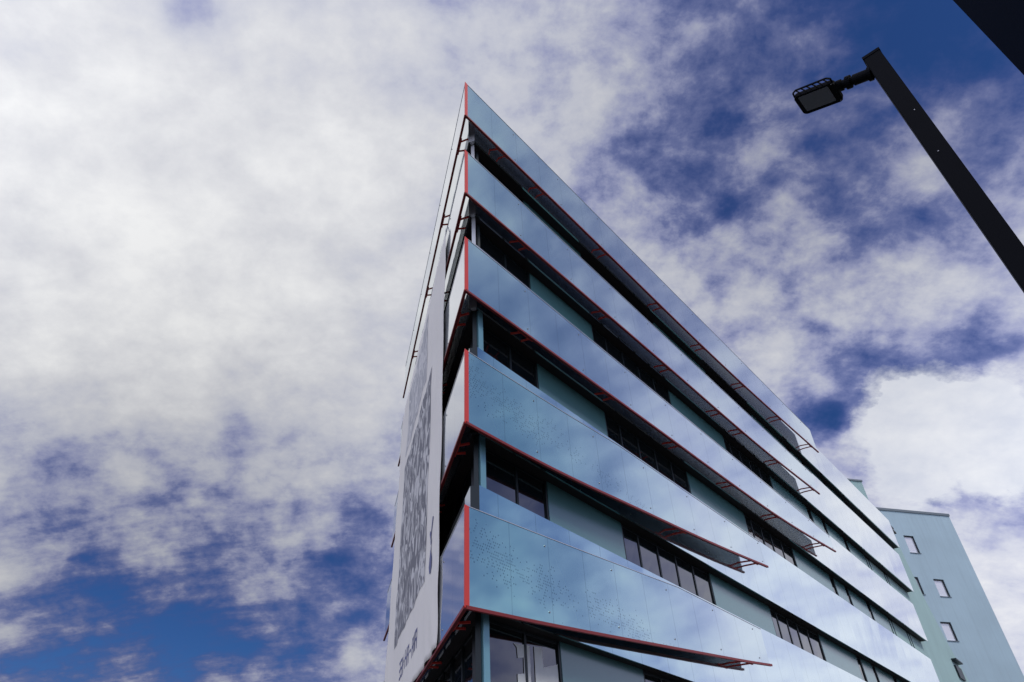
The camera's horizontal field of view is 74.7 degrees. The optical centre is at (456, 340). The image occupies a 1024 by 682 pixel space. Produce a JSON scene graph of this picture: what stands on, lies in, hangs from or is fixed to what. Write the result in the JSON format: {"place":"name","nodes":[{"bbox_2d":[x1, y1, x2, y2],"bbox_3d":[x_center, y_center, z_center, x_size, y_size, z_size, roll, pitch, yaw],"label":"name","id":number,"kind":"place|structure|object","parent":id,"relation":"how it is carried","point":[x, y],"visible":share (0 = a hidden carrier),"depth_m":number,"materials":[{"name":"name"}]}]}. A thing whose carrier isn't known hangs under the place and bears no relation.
{"place":"outdoors","nodes":[
{"label":"outdoors","id":0,"kind":"place"},
{"bbox_2d":[0,0,1023,681],"label":"sky","id":1,"kind":"structure","parent":0,"point":[218,217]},
{"bbox_2d":[953,0,1023,74],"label":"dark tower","id":2,"kind":"structure","parent":0,"point":[999,24],"depth_m":10.36,"materials":[{"name":"black glass"}]},
{"label":"road","id":3,"kind":"structure","parent":0,"visible":0},
{"bbox_2d":[792,47,1023,292],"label":"street lamp","id":4,"kind":"object","parent":3,"relation":"on","point":[1003,240],"visible":1,"depth_m":5.30,"materials":[{"name":"grey metal"}]},
{"bbox_2d":[876,507,1023,681],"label":"apartment building","id":5,"kind":"structure","parent":3,"relation":"on","point":[943,572],"depth_m":56.51,"materials":[{"name":"blue paint"}]},
{"bbox_2d":[903,535,921,553],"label":"window","id":6,"kind":"structure","parent":5,"relation":"in","point":[910,541],"depth_m":58.87,"materials":[{"name":"grey"}]},
{"bbox_2d":[914,577,925,594],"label":"window","id":7,"kind":"structure","parent":5,"relation":"in","point":[916,578],"depth_m":56.51,"materials":[{"name":"grey glass"}]},
{"bbox_2d":[933,579,951,597],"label":"window","id":8,"kind":"structure","parent":5,"relation":"in","point":[940,584],"depth_m":56.76,"materials":[{"name":"grey"}]},
{"bbox_2d":[940,622,959,641],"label":"window","id":9,"kind":"structure","parent":5,"relation":"in","point":[948,630],"depth_m":54.41,"materials":[{"name":"grey"}]},
{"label":"pavement","id":10,"kind":"structure","parent":0,"visible":0},
{"bbox_2d":[383,82,968,681],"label":"office building","id":11,"kind":"structure","parent":10,"relation":"on","point":[643,478],"depth_m":20.32,"materials":[{"name":"blue"}]},
{"bbox_2d":[384,227,447,681],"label":"banner","id":12,"kind":"object","parent":11,"relation":"hanging from","point":[412,634],"visible":1,"depth_m":20.46,"materials":[{"name":"fabric"}]},
{"bbox_2d":[434,658,451,681],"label":"window","id":13,"kind":"structure","parent":11,"relation":"in","point":[445,676],"depth_m":15.98,"materials":[{"name":"grey glass"}]},
{"bbox_2d":[439,507,452,553],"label":"window","id":14,"kind":"structure","parent":11,"relation":"in","point":[448,526],"depth_m":18.49,"materials":[{"name":"grey glass"}]},
{"bbox_2d":[453,467,470,522],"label":"window","id":15,"kind":"structure","parent":11,"relation":"in","point":[466,485],"depth_m":16.64,"materials":[{"name":"grey glass"}]},
{"bbox_2d":[451,631,472,681],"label":"window","id":16,"kind":"structure","parent":11,"relation":"in","point":[461,664],"depth_m":14.15,"materials":[{"name":"grey glass"}]},
{"bbox_2d":[477,224,479,246],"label":"window","id":17,"kind":"structure","parent":11,"relation":"in","point":[478,225],"depth_m":19.02,"materials":[{"name":"grey glass"}]},
{"bbox_2d":[475,156,523,203],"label":"window","id":18,"kind":"structure","parent":11,"relation":"in","point":[480,162],"depth_m":22.24,"materials":[{"name":"grey glass"}]},
{"bbox_2d":[476,229,530,288],"bbox_3d":[1.354,-2.114,19.670,0.070,1.520,2.600,-29,-47,32],"label":"window","id":19,"kind":"structure","parent":11,"relation":"in","point":[486,245],"depth_m":20.00,"materials":[{"name":"grey glass"}]},
{"bbox_2d":[483,326,538,388],"bbox_3d":[1.327,0.649,17.514,0.070,1.530,2.600,-29,-47,32],"label":"window","id":20,"kind":"structure","parent":11,"relation":"in","point":[494,346],"depth_m":17.81,"materials":[{"name":"grey glass"}]},
{"bbox_2d":[486,448,548,519],"bbox_3d":[1.298,3.486,15.299,0.070,1.530,2.600,-29,-47,32],"label":"window","id":21,"kind":"structure","parent":11,"relation":"in","point":[504,478],"depth_m":15.54,"materials":[{"name":"grey glass"}]},
{"bbox_2d":[489,619,561,681],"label":"window","id":22,"kind":"structure","parent":11,"relation":"in","point":[505,665],"depth_m":13.07,"materials":[{"name":"grey"}]},
{"bbox_2d":[580,254,652,323],"bbox_3d":[6.395,-1.562,26.188,0.070,1.150,5.350,-29,-47,32],"label":"window","id":23,"kind":"structure","parent":11,"relation":"in","point":[585,260],"depth_m":26.40,"materials":[{"name":"grey glass"}]},
{"bbox_2d":[591,325,670,404],"bbox_3d":[6.367,1.287,23.964,0.070,1.520,5.350,-29,-47,32],"label":"window","id":24,"kind":"structure","parent":11,"relation":"in","point":[598,338],"depth_m":24.13,"materials":[{"name":"grey glass"}]},
{"bbox_2d":[604,413,690,493],"bbox_3d":[6.339,4.050,21.808,0.070,1.530,5.350,-29,-47,32],"label":"window","id":25,"kind":"structure","parent":11,"relation":"in","point":[616,432],"depth_m":21.92,"materials":[{"name":"grey glass"}]},
{"bbox_2d":[643,670,675,681],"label":"window","id":26,"kind":"structure","parent":11,"relation":"in","point":[648,677],"depth_m":16.50,"materials":[{"name":"grey glass"}]},
{"bbox_2d":[621,524,715,604],"bbox_3d":[6.311,6.888,19.593,0.070,1.530,5.350,-29,-47,32],"label":"window","id":27,"kind":"structure","parent":11,"relation":"in","point":[639,550],"depth_m":19.63,"materials":[{"name":"grey"}]},
{"bbox_2d":[705,372,750,415],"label":"window","id":28,"kind":"structure","parent":11,"relation":"in","point":[705,372],"depth_m":32.17,"materials":[{"name":"grey glass"}]},
{"bbox_2d":[723,437,772,488],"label":"window","id":29,"kind":"structure","parent":11,"relation":"in","point":[730,448],"depth_m":29.95,"materials":[{"name":"grey glass"}]},
{"bbox_2d":[743,513,797,567],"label":"window","id":30,"kind":"structure","parent":11,"relation":"in","point":[755,530],"depth_m":27.74,"materials":[{"name":"grey glass"}]},
{"bbox_2d":[769,607,825,660],"bbox_3d":[13.011,11.434,25.332,0.070,1.530,5.000,-29,-47,32],"label":"window","id":31,"kind":"structure","parent":11,"relation":"in","point":[786,629],"depth_m":25.45,"materials":[{"name":"grey"}]},
{"bbox_2d":[806,507,813,521],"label":"window","id":32,"kind":"structure","parent":11,"relation":"in","point":[808,510],"depth_m":34.32,"materials":[{"name":"grey glass"}]},
{"bbox_2d":[821,520,828,534],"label":"window","id":33,"kind":"structure","parent":11,"relation":"in","point":[823,523],"depth_m":35.53,"materials":[{"name":"grey glass"}]},
{"bbox_2d":[829,576,838,595],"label":"window","id":34,"kind":"structure","parent":11,"relation":"in","point":[831,579],"depth_m":32.11,"materials":[{"name":"grey glass"}]},
{"bbox_2d":[843,539,849,551],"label":"window","id":35,"kind":"structure","parent":11,"relation":"in","point":[845,541],"depth_m":37.53,"materials":[{"name":"grey glass"}]},
{"bbox_2d":[844,587,852,604],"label":"window","id":36,"kind":"structure","parent":11,"relation":"in","point":[846,589],"depth_m":33.32,"materials":[{"name":"grey glass"}]},
{"bbox_2d":[856,656,867,681],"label":"window","id":37,"kind":"structure","parent":11,"relation":"in","point":[858,659],"depth_m":29.84,"materials":[{"name":"grey glass"}]},
{"bbox_2d":[865,601,874,620],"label":"window","id":38,"kind":"structure","parent":11,"relation":"in","point":[871,614],"depth_m":35.31,"materials":[{"name":"grey glass"}]},
{"bbox_2d":[871,665,879,681],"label":"window","id":39,"kind":"structure","parent":11,"relation":"in","point":[875,673],"depth_m":31.18,"materials":[{"name":"grey glass"}]},
{"bbox_2d":[888,618,896,635],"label":"window","id":40,"kind":"structure","parent":11,"relation":"in","point":[888,618],"depth_m":37.51,"materials":[{"name":"grey glass"}]},
{"bbox_2d":[951,658,965,681],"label":"end window","id":41,"kind":"structure","parent":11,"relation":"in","point":[959,671],"depth_m":46.65,"materials":[{"name":"grey glass"}]}
]}

